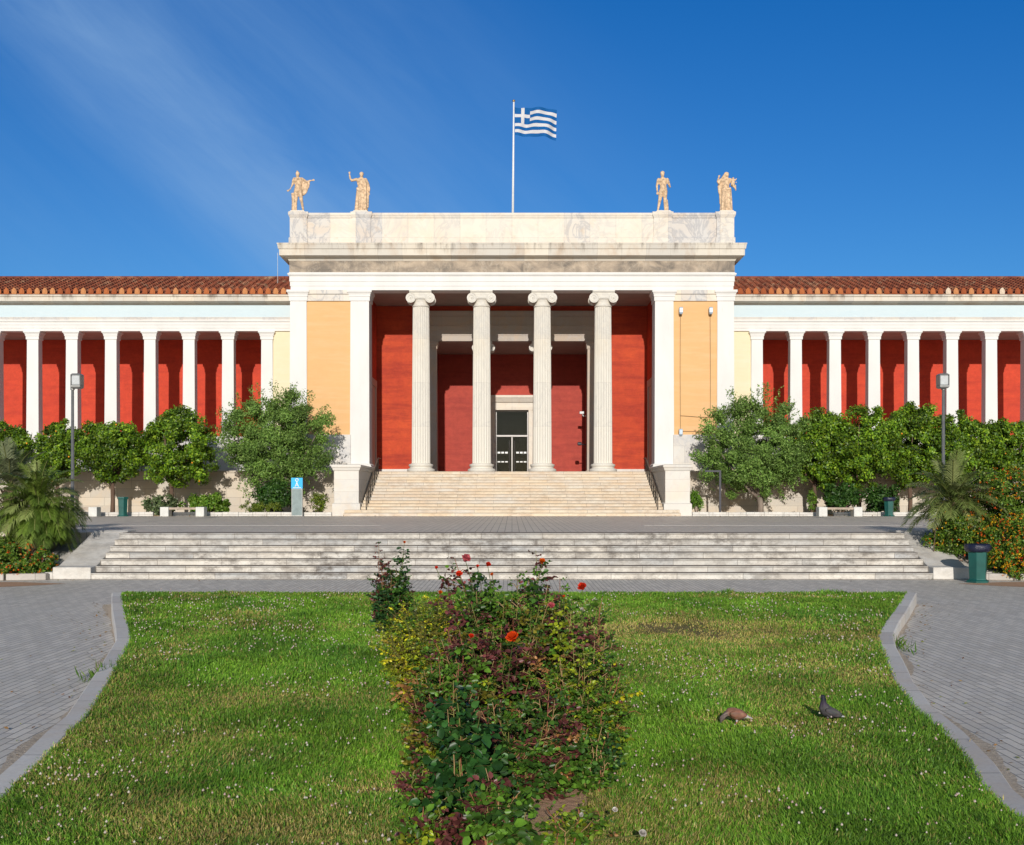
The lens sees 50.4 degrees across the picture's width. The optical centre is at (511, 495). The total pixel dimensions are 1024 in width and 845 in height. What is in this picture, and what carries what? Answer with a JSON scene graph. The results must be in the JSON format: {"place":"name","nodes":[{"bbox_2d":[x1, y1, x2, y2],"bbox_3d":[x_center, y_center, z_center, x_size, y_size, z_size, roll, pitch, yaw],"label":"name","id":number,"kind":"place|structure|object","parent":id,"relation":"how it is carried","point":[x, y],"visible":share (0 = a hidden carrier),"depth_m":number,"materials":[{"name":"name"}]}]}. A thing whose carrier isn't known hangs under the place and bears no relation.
{"place":"outdoors","nodes":[
{"label":"outdoors","id":0,"kind":"place"},
{"bbox_2d":[0,537,53,572],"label":"planting slope","id":1,"kind":"structure","parent":0,"point":[24,553],"depth_m":29.47,"materials":[{"name":"soil"}]},
{"bbox_2d":[0,532,58,575],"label":"lantana bush","id":2,"kind":"object","parent":1,"relation":"on","point":[13,559],"visible":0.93,"depth_m":28.01,"materials":[{"name":"green plant"}]},
{"bbox_2d":[0,459,91,555],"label":"palm","id":3,"kind":"object","parent":1,"relation":"on","point":[45,519],"visible":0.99,"depth_m":28.85,"materials":[{"name":"green plant"}]},
{"bbox_2d":[900,448,1007,549],"bbox_3d":[12.037,0.121,29.727,2.897,2.784,2.801,0,0,0],"label":"palm","id":4,"kind":"object","parent":1,"relation":"on","point":[950,484],"visible":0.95,"depth_m":29.30,"materials":[{"name":"green plant"}]},
{"bbox_2d":[920,460,1023,579],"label":"lantana bush","id":5,"kind":"object","parent":1,"relation":"on","point":[1005,554],"visible":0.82,"depth_m":28.82,"materials":[{"name":"green plant"}]},
{"bbox_2d":[0,516,1005,551],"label":"terrace paving","id":6,"kind":"structure","parent":0,"point":[511,524],"depth_m":38.98,"materials":[{"name":"grey stone"}]},
{"bbox_2d":[0,437,56,531],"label":"palm","id":7,"kind":"object","parent":6,"relation":"on","point":[9,464],"visible":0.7,"depth_m":31.25,"materials":[{"name":"green plant"}]},
{"bbox_2d":[70,373,83,513],"bbox_3d":[-14.420,-1.496,35.970,0.399,5.067,0.346,0,0,0],"label":"street lamp","id":8,"kind":"object","parent":6,"relation":"on","point":[76,380],"visible":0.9,"depth_m":35.96,"materials":[{"name":"grey metal"}]},
{"bbox_2d":[81,507,100,516],"bbox_3d":[-21.572,0.802,54.100,2.036,0.470,0.560,0,0,0],"label":"stone bench","id":9,"kind":"object","parent":6,"relation":"on","point":[94,511],"visible":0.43,"depth_m":53.82,"materials":[{"name":"white stone"}]},
{"bbox_2d":[117,497,127,515],"bbox_3d":[-19.438,0.552,54.300,0.570,0.970,0.494,0,0,0],"label":"litter bin","id":10,"kind":"object","parent":6,"relation":"on","point":[122,505],"visible":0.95,"depth_m":54.11,"materials":[{"name":"green paint"}]},
{"bbox_2d":[160,507,206,516],"bbox_3d":[-16.337,0.802,54.100,2.182,0.470,0.560,0,0,0],"label":"stone bench","id":11,"kind":"object","parent":6,"relation":"on","point":[167,511],"visible":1,"depth_m":53.83,"materials":[{"name":"white stone"}]},
{"bbox_2d":[291,478,302,515],"bbox_3d":[-10.788,0.073,54.577,0.570,1.928,0.146,0,0,0],"label":"information sign","id":12,"kind":"object","parent":6,"relation":"on","point":[296,496],"visible":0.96,"depth_m":54.54,"materials":[{"name":"grey metal"}]},
{"bbox_2d":[0,212,1023,515],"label":"museum building","id":13,"kind":"structure","parent":6,"relation":"on","point":[456,364],"depth_m":62.71,"materials":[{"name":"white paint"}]},
{"bbox_2d":[287,171,314,211],"bbox_3d":[-11.867,-17.025,61.050,1.566,2.444,0.800,0,0,0],"label":"statue","id":14,"kind":"object","parent":13,"relation":"on","point":[302,186],"visible":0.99,"depth_m":60.98,"materials":[{"name":"stone"}]},
{"bbox_2d":[349,172,369,211],"bbox_3d":[-8.565,-16.999,61.050,1.228,2.392,0.800,0,0,0],"label":"statue","id":15,"kind":"object","parent":13,"relation":"on","point":[362,196],"visible":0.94,"depth_m":60.89,"materials":[{"name":"stone"}]},
{"bbox_2d":[366,458,380,509],"bbox_3d":[-7.380,-0.578,57.939,0.060,3.055,5.922,0,0,0],"label":"handrail","id":16,"kind":"object","parent":13,"relation":"on","point":[373,479],"visible":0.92,"depth_m":57.47,"materials":[{"name":"metal"}]},
{"bbox_2d":[372,377,376,470],"bbox_3d":[-8.140,-4.088,63.950,0.120,5.510,2.300,0,0,0],"label":"side door","id":17,"kind":"structure","parent":13,"relation":"in","point":[374,383],"depth_m":64.38,"materials":[{"name":"wood"}]},
{"bbox_2d":[496,410,527,470],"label":"door","id":18,"kind":"structure","parent":13,"relation":"in","point":[511,426],"depth_m":72.52,"materials":[{"name":"glass"}]},
{"bbox_2d":[512,100,514,212],"bbox_3d":[0.056,-19.132,62.600,0.268,7.319,0.240,0,0,0],"label":"flagpole","id":19,"kind":"object","parent":13,"relation":"attached to","point":[513,101],"visible":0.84,"depth_m":62.55,"materials":[{"name":"white metal"}]},
{"bbox_2d":[514,107,556,140],"bbox_3d":[1.370,-21.413,62.560,2.442,1.879,0.458,0,0,-4],"label":"flag","id":20,"kind":"object","parent":19,"relation":"attached to","point":[535,122],"visible":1,"depth_m":62.61,"materials":[{"name":"fabric"}]},
{"bbox_2d":[647,377,651,470],"bbox_3d":[8.140,-4.088,63.950,0.120,5.510,2.300,0,0,0],"label":"side door","id":21,"kind":"structure","parent":13,"relation":"in","point":[649,383],"depth_m":64.38,"materials":[{"name":"wood"}]},
{"bbox_2d":[643,458,657,509],"bbox_3d":[7.380,-0.578,57.939,0.060,3.055,5.922,0,0,0],"label":"handrail","id":22,"kind":"object","parent":13,"relation":"on","point":[650,479],"visible":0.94,"depth_m":57.47,"materials":[{"name":"metal"}]},
{"bbox_2d":[656,171,671,211],"bbox_3d":[8.472,-17.015,61.050,0.880,2.424,0.800,0,0,0],"label":"statue","id":23,"kind":"object","parent":13,"relation":"on","point":[662,182],"visible":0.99,"depth_m":60.96,"materials":[{"name":"stone"}]},
{"bbox_2d":[680,316,680,428],"bbox_3d":[9.395,-6.885,60.714,0.040,6.477,0.025,0,0,0],"label":"wall cable","id":24,"kind":"object","parent":13,"relation":"attached to","point":[680,395],"depth_m":60.71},
{"bbox_2d":[679,307,682,315],"bbox_3d":[9.402,-10.268,60.570,0.200,0.437,0.340,0,0,0],"label":"wall spotlight","id":25,"kind":"object","parent":13,"relation":"attached to","point":[680,310],"depth_m":60.41,"materials":[{"name":"metal"}]},
{"bbox_2d":[710,343,710,415],"bbox_3d":[11.069,-7.252,60.714,0.040,5.742,0.025,0,0,0],"label":"wall cable","id":26,"kind":"object","parent":13,"relation":"attached to","point":[710,378],"depth_m":60.71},
{"bbox_2d":[709,307,712,314],"bbox_3d":[11.062,-10.268,60.570,0.200,0.437,0.340,0,0,0],"label":"wall spotlight","id":27,"kind":"object","parent":13,"relation":"attached to","point":[710,310],"depth_m":60.40,"materials":[{"name":"metal"}]},
{"bbox_2d":[717,172,736,211],"bbox_3d":[12.039,-16.989,61.050,1.125,2.372,0.800,0,0,0],"label":"statue","id":28,"kind":"object","parent":13,"relation":"on","point":[724,181],"visible":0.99,"depth_m":60.91,"materials":[{"name":"stone"}]},
{"bbox_2d":[70,512,987,515],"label":"kerb","id":29,"kind":"structure","parent":6,"relation":"on","point":[330,513],"depth_m":54.93,"materials":[{"name":"white stone"}]},
{"bbox_2d":[816,507,862,516],"bbox_3d":[16.276,0.802,54.100,2.157,0.470,0.560,0,0,0],"label":"stone bench","id":30,"kind":"object","parent":6,"relation":"on","point":[855,511],"visible":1,"depth_m":53.83,"materials":[{"name":"white stone"}]},
{"bbox_2d":[882,497,895,515],"bbox_3d":[18.830,0.557,54.292,0.636,0.960,0.649,0,0,0],"label":"litter bin","id":31,"kind":"object","parent":6,"relation":"on","point":[889,504],"visible":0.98,"depth_m":54.11,"materials":[{"name":"green paint"}]},
{"bbox_2d":[936,373,949,499],"bbox_3d":[14.249,-1.496,35.970,0.326,5.067,0.346,0,0,0],"label":"street lamp","id":32,"kind":"object","parent":6,"relation":"on","point":[942,381],"visible":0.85,"depth_m":35.96,"materials":[{"name":"grey metal"}]},
{"bbox_2d":[1,515,1018,769],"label":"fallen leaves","id":33,"kind":"object","parent":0,"point":[515,579],"visible":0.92,"depth_m":15.25,"materials":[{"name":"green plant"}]},
{"bbox_2d":[0,579,1023,789],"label":"plaza paving","id":34,"kind":"structure","parent":0,"point":[982,626],"depth_m":17.00,"materials":[{"name":"grey stone"}]},
{"bbox_2d":[0,573,48,580],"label":"planter kerb","id":35,"kind":"structure","parent":34,"relation":"on","point":[26,576],"depth_m":27.68,"materials":[{"name":"stone"}]},
{"bbox_2d":[21,530,135,578],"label":"stair side wall","id":36,"kind":"structure","parent":34,"relation":"on","point":[82,560],"depth_m":29.07,"materials":[{"name":"stone"}]},
{"bbox_2d":[91,533,932,578],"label":"steps","id":37,"kind":"structure","parent":34,"relation":"on","point":[511,556],"depth_m":29.00,"materials":[{"name":"stone"}]},
{"bbox_2d":[125,532,898,532],"bbox_3d":[0.000,1.085,30.525,21.680,0.104,0.450,0,0,0],"label":"step landing edge","id":38,"kind":"object","parent":37,"relation":"on","point":[511,532],"visible":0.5,"depth_m":30.42,"materials":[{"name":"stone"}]},
{"bbox_2d":[0,592,1023,820],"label":"lawn kerb","id":39,"kind":"structure","parent":34,"relation":"on","point":[994,778],"depth_m":10.59,"materials":[{"name":"stone"}]},
{"bbox_2d":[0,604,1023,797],"bbox_3d":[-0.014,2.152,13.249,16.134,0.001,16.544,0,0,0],"label":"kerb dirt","id":40,"kind":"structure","parent":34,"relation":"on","point":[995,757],"depth_m":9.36,"materials":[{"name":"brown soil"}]},
{"bbox_2d":[74,660,130,682],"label":"weed","id":41,"kind":"object","parent":40,"relation":"on","point":[92,674],"visible":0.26,"depth_m":12.77,"materials":[{"name":"green plant"}]},
{"bbox_2d":[874,629,916,654],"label":"weed","id":42,"kind":"object","parent":40,"relation":"on","point":[900,642],"visible":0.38,"depth_m":15.24,"materials":[{"name":"green plant"}]},
{"bbox_2d":[0,582,1023,586],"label":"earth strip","id":43,"kind":"object","parent":34,"relation":"on","point":[10,584],"visible":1,"depth_m":26.62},
{"bbox_2d":[888,530,1002,578],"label":"stair side wall","id":44,"kind":"structure","parent":34,"relation":"on","point":[941,565],"depth_m":28.74,"materials":[{"name":"stone"}]},
{"bbox_2d":[964,543,991,582],"bbox_3d":[11.565,1.677,26.992,0.636,0.960,0.649,0,0,0],"label":"litter bin","id":45,"kind":"object","parent":34,"relation":"on","point":[977,557],"visible":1,"depth_m":26.81,"materials":[{"name":"teal metal"}]},
{"bbox_2d":[986,573,1023,580],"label":"planter kerb","id":46,"kind":"structure","parent":34,"relation":"on","point":[994,576],"depth_m":27.66,"materials":[{"name":"stone"}]},
{"bbox_2d":[0,0,1023,275],"label":"sky","id":47,"kind":"structure","parent":0,"point":[138,137],"materials":[{"name":"blue"}]},
{"bbox_2d":[0,587,1023,844],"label":"lawn ground","id":48,"kind":"structure","parent":0,"point":[665,629],"depth_m":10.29,"materials":[{"name":"green plant"}]},
{"bbox_2d":[364,541,419,633],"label":"rose bush","id":49,"kind":"object","parent":48,"relation":"on","point":[379,596],"visible":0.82,"depth_m":15.91,"materials":[{"name":"green plant"}]},
{"bbox_2d":[369,587,472,673],"bbox_3d":[-0.951,1.626,12.581,1.369,1.126,1.265,0,0,0],"label":"yellow shrub","id":50,"kind":"object","parent":48,"relation":"on","point":[439,624],"visible":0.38,"depth_m":12.45,"materials":[{"name":"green plant"}]},
{"bbox_2d":[378,616,464,710],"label":"yellow shrub","id":51,"kind":"object","parent":48,"relation":"on","point":[408,663],"visible":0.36,"depth_m":10.52,"materials":[{"name":"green plant"}]},
{"bbox_2d":[392,799,466,844],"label":"rose bush","id":52,"kind":"object","parent":48,"relation":"on","point":[424,829],"visible":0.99,"depth_m":6.42,"materials":[{"name":"green plant"}]},
{"bbox_2d":[1,588,1017,844],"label":"clover flower","id":53,"kind":"object","parent":48,"relation":"on","point":[405,720],"visible":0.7,"depth_m":11.26,"materials":[{"name":"white plant"}]},
{"bbox_2d":[443,788,586,844],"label":"rose bed soil","id":54,"kind":"structure","parent":48,"relation":"on","point":[571,803],"depth_m":7.34,"materials":[{"name":"brown soil"}]},
{"bbox_2d":[391,751,443,812],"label":"rose bush","id":55,"kind":"object","parent":54,"relation":"on","point":[409,792],"visible":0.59,"depth_m":7.27,"materials":[{"name":"green plant"}]},
{"bbox_2d":[386,656,492,774],"bbox_3d":[-0.546,1.712,8.229,0.902,1.022,0.862,0,0,0],"label":"rose bush","id":56,"kind":"object","parent":54,"relation":"on","point":[418,722],"visible":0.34,"depth_m":8.15,"materials":[{"name":"green plant"}]},
{"bbox_2d":[408,681,515,819],"bbox_3d":[-0.321,1.739,7.114,0.715,1.016,0.659,0,0,18],"label":"rose bush","id":57,"kind":"object","parent":54,"relation":"on","point":[462,757],"visible":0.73,"depth_m":7.05,"materials":[{"name":"green plant"}]},
{"bbox_2d":[412,614,553,735],"bbox_3d":[-0.255,1.560,8.557,1.080,1.263,0.982,0,0,25],"label":"rose bush","id":58,"kind":"object","parent":54,"relation":"on","point":[506,685],"visible":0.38,"depth_m":8.43,"materials":[{"name":"green plant"}]},
{"bbox_2d":[431,768,556,844],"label":"rose bush","id":59,"kind":"object","parent":54,"relation":"on","point":[496,815],"visible":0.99,"depth_m":6.50,"materials":[{"name":"green plant"}]},
{"bbox_2d":[428,554,575,717],"bbox_3d":[-0.069,1.353,9.396,1.305,1.724,1.111,0,0,0],"label":"rose bush","id":60,"kind":"object","parent":54,"relation":"on","point":[482,614],"visible":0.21,"depth_m":9.24,"materials":[{"name":"green plant"}]},
{"bbox_2d":[471,681,591,803],"bbox_3d":[0.116,1.746,7.612,0.881,0.922,0.768,0,0,0],"label":"rose bush","id":61,"kind":"object","parent":54,"relation":"on","point":[542,764],"visible":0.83,"depth_m":7.48,"materials":[{"name":"green plant"}]},
{"bbox_2d":[516,550,583,659],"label":"rose bush","id":62,"kind":"object","parent":54,"relation":"on","point":[540,588],"visible":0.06,"depth_m":9.93,"materials":[{"name":"green plant"}]},
{"bbox_2d":[534,582,627,728],"bbox_3d":[0.572,1.470,9.290,0.841,1.473,0.736,0,0,-22],"label":"rose bush","id":63,"kind":"object","parent":54,"relation":"on","point":[591,637],"visible":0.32,"depth_m":9.19,"materials":[{"name":"green plant"}]},
{"bbox_2d":[523,638,644,785],"bbox_3d":[0.490,1.604,8.288,0.966,1.111,0.763,0,0,29],"label":"rose bush","id":64,"kind":"object","parent":54,"relation":"on","point":[597,711],"visible":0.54,"depth_m":8.16,"materials":[{"name":"green plant"}]},
{"bbox_2d":[535,800,646,844],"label":"rose bush","id":65,"kind":"object","parent":54,"relation":"on","point":[573,827],"visible":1,"depth_m":6.57,"materials":[{"name":"green plant"}]},
{"bbox_2d":[564,717,628,795],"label":"rose bush","id":66,"kind":"object","parent":54,"relation":"on","point":[593,776],"visible":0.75,"depth_m":7.75,"materials":[{"name":"green plant"}]},
{"bbox_2d":[719,707,752,725],"bbox_3d":[2.047,2.021,9.950,0.302,0.165,0.136,0,0,0],"label":"pigeon","id":67,"kind":"object","parent":48,"relation":"on","point":[736,714],"visible":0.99,"depth_m":9.92,"materials":[{"name":"brown"}]},
{"bbox_2d":[818,695,844,722],"bbox_3d":[2.964,1.975,10.100,0.239,0.253,0.136,0,0,0],"label":"pigeon","id":68,"kind":"object","parent":48,"relation":"on","point":[826,710],"visible":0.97,"depth_m":10.06,"materials":[{"name":"grey"}]},
{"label":"planting bed","id":69,"kind":"structure","parent":0,"visible":0},
{"bbox_2d":[0,419,34,470],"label":"orange tree","id":70,"kind":"object","parent":69,"relation":"on","point":[19,436],"visible":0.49,"depth_m":57.06,"materials":[{"name":"green plant"}]},
{"bbox_2d":[28,418,81,495],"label":"orange tree","id":71,"kind":"object","parent":69,"relation":"on","point":[56,445],"visible":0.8,"depth_m":56.92,"materials":[{"name":"green plant"}]},
{"bbox_2d":[70,420,148,511],"bbox_3d":[-21.149,-1.451,57.573,3.997,5.082,3.410,0,0,-37],"label":"orange tree","id":72,"kind":"object","parent":69,"relation":"on","point":[101,449],"visible":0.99,"depth_m":56.84,"materials":[{"name":"green plant"}]},
{"bbox_2d":[141,493,178,515],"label":"shrub","id":73,"kind":"object","parent":69,"relation":"on","point":[154,504],"visible":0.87,"depth_m":55.27,"materials":[{"name":"green plant"}]},
{"bbox_2d":[138,404,220,514],"bbox_3d":[-17.681,-1.887,57.393,4.520,5.954,3.698,0,0,0],"label":"orange tree","id":74,"kind":"object","parent":69,"relation":"on","point":[169,432],"visible":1,"depth_m":56.73,"materials":[{"name":"green plant"}]},
{"bbox_2d":[178,492,230,511],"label":"shrub","id":75,"kind":"object","parent":69,"relation":"on","point":[214,502],"visible":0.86,"depth_m":55.52,"materials":[{"name":"green plant"}]},
{"bbox_2d":[239,500,281,512],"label":"shrub","id":76,"kind":"object","parent":69,"relation":"on","point":[258,508],"visible":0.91,"depth_m":55.15,"materials":[{"name":"green plant"}]},
{"bbox_2d":[250,478,290,511],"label":"shrub","id":77,"kind":"object","parent":69,"relation":"on","point":[275,491],"visible":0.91,"depth_m":55.59,"materials":[{"name":"green plant"}]},
{"bbox_2d":[207,379,338,511],"bbox_3d":[-12.566,-2.512,57.464,7.040,7.227,3.994,0,0,0],"label":"olive tree","id":78,"kind":"object","parent":69,"relation":"on","point":[294,462],"visible":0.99,"depth_m":56.98,"materials":[{"name":"green plant"}]},
{"bbox_2d":[309,492,328,511],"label":"shrub","id":79,"kind":"object","parent":69,"relation":"on","point":[317,501],"visible":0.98,"depth_m":55.58,"materials":[{"name":"green plant"}]},
{"bbox_2d":[690,490,704,511],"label":"shrub","id":80,"kind":"object","parent":69,"relation":"on","point":[697,501],"visible":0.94,"depth_m":55.45,"materials":[{"name":"green plant"}]},
{"bbox_2d":[705,470,720,511],"bbox_3d":[10.349,-0.134,56.000,0.828,2.342,0.100,0,0,0],"label":"metal frame","id":81,"kind":"object","parent":69,"relation":"on","point":[719,471],"visible":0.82,"depth_m":55.95,"materials":[{"name":"grey metal"}]},
{"bbox_2d":[689,382,817,511],"bbox_3d":[12.839,-2.459,57.544,6.966,7.120,4.324,0,0,0],"label":"olive tree","id":82,"kind":"object","parent":69,"relation":"on","point":[775,468],"visible":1,"depth_m":57.01,"materials":[{"name":"green plant"}]},
{"bbox_2d":[806,487,816,511],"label":"shrub","id":83,"kind":"object","parent":69,"relation":"on","point":[810,497],"visible":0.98,"depth_m":55.85,"materials":[{"name":"green plant"}]},
{"bbox_2d":[786,406,856,511],"bbox_3d":[16.477,-1.847,57.844,3.732,5.875,3.328,0,0,0],"label":"orange tree","id":84,"kind":"object","parent":69,"relation":"on","point":[819,467],"visible":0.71,"depth_m":57.00,"materials":[{"name":"green plant"}]},
{"bbox_2d":[822,481,864,511],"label":"shrub","id":85,"kind":"object","parent":69,"relation":"on","point":[845,495],"visible":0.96,"depth_m":55.53,"materials":[{"name":"green plant"}]},
{"bbox_2d":[822,404,909,506],"bbox_3d":[18.513,-1.884,57.200,4.433,5.948,3.963,0,0,0],"label":"orange tree","id":86,"kind":"object","parent":69,"relation":"on","point":[868,462],"visible":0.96,"depth_m":56.31,"materials":[{"name":"green plant"}]},
{"bbox_2d":[862,483,900,511],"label":"shrub","id":87,"kind":"object","parent":69,"relation":"on","point":[873,501],"visible":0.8,"depth_m":55.73,"materials":[{"name":"green plant"}]},
{"bbox_2d":[881,401,953,511],"bbox_3d":[21.494,-1.987,57.947,4.342,6.153,3.738,0,0,0],"label":"orange tree","id":88,"kind":"object","parent":69,"relation":"on","point":[915,425],"visible":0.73,"depth_m":57.09,"materials":[{"name":"green plant"}]},
{"bbox_2d":[917,409,997,485],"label":"orange tree","id":89,"kind":"object","parent":69,"relation":"on","point":[965,432],"visible":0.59,"depth_m":56.66,"materials":[{"name":"green plant"}]},
{"bbox_2d":[977,417,1023,488],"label":"orange tree","id":90,"kind":"object","parent":69,"relation":"on","point":[1007,444],"visible":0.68,"depth_m":56.71,"materials":[{"name":"green plant"}]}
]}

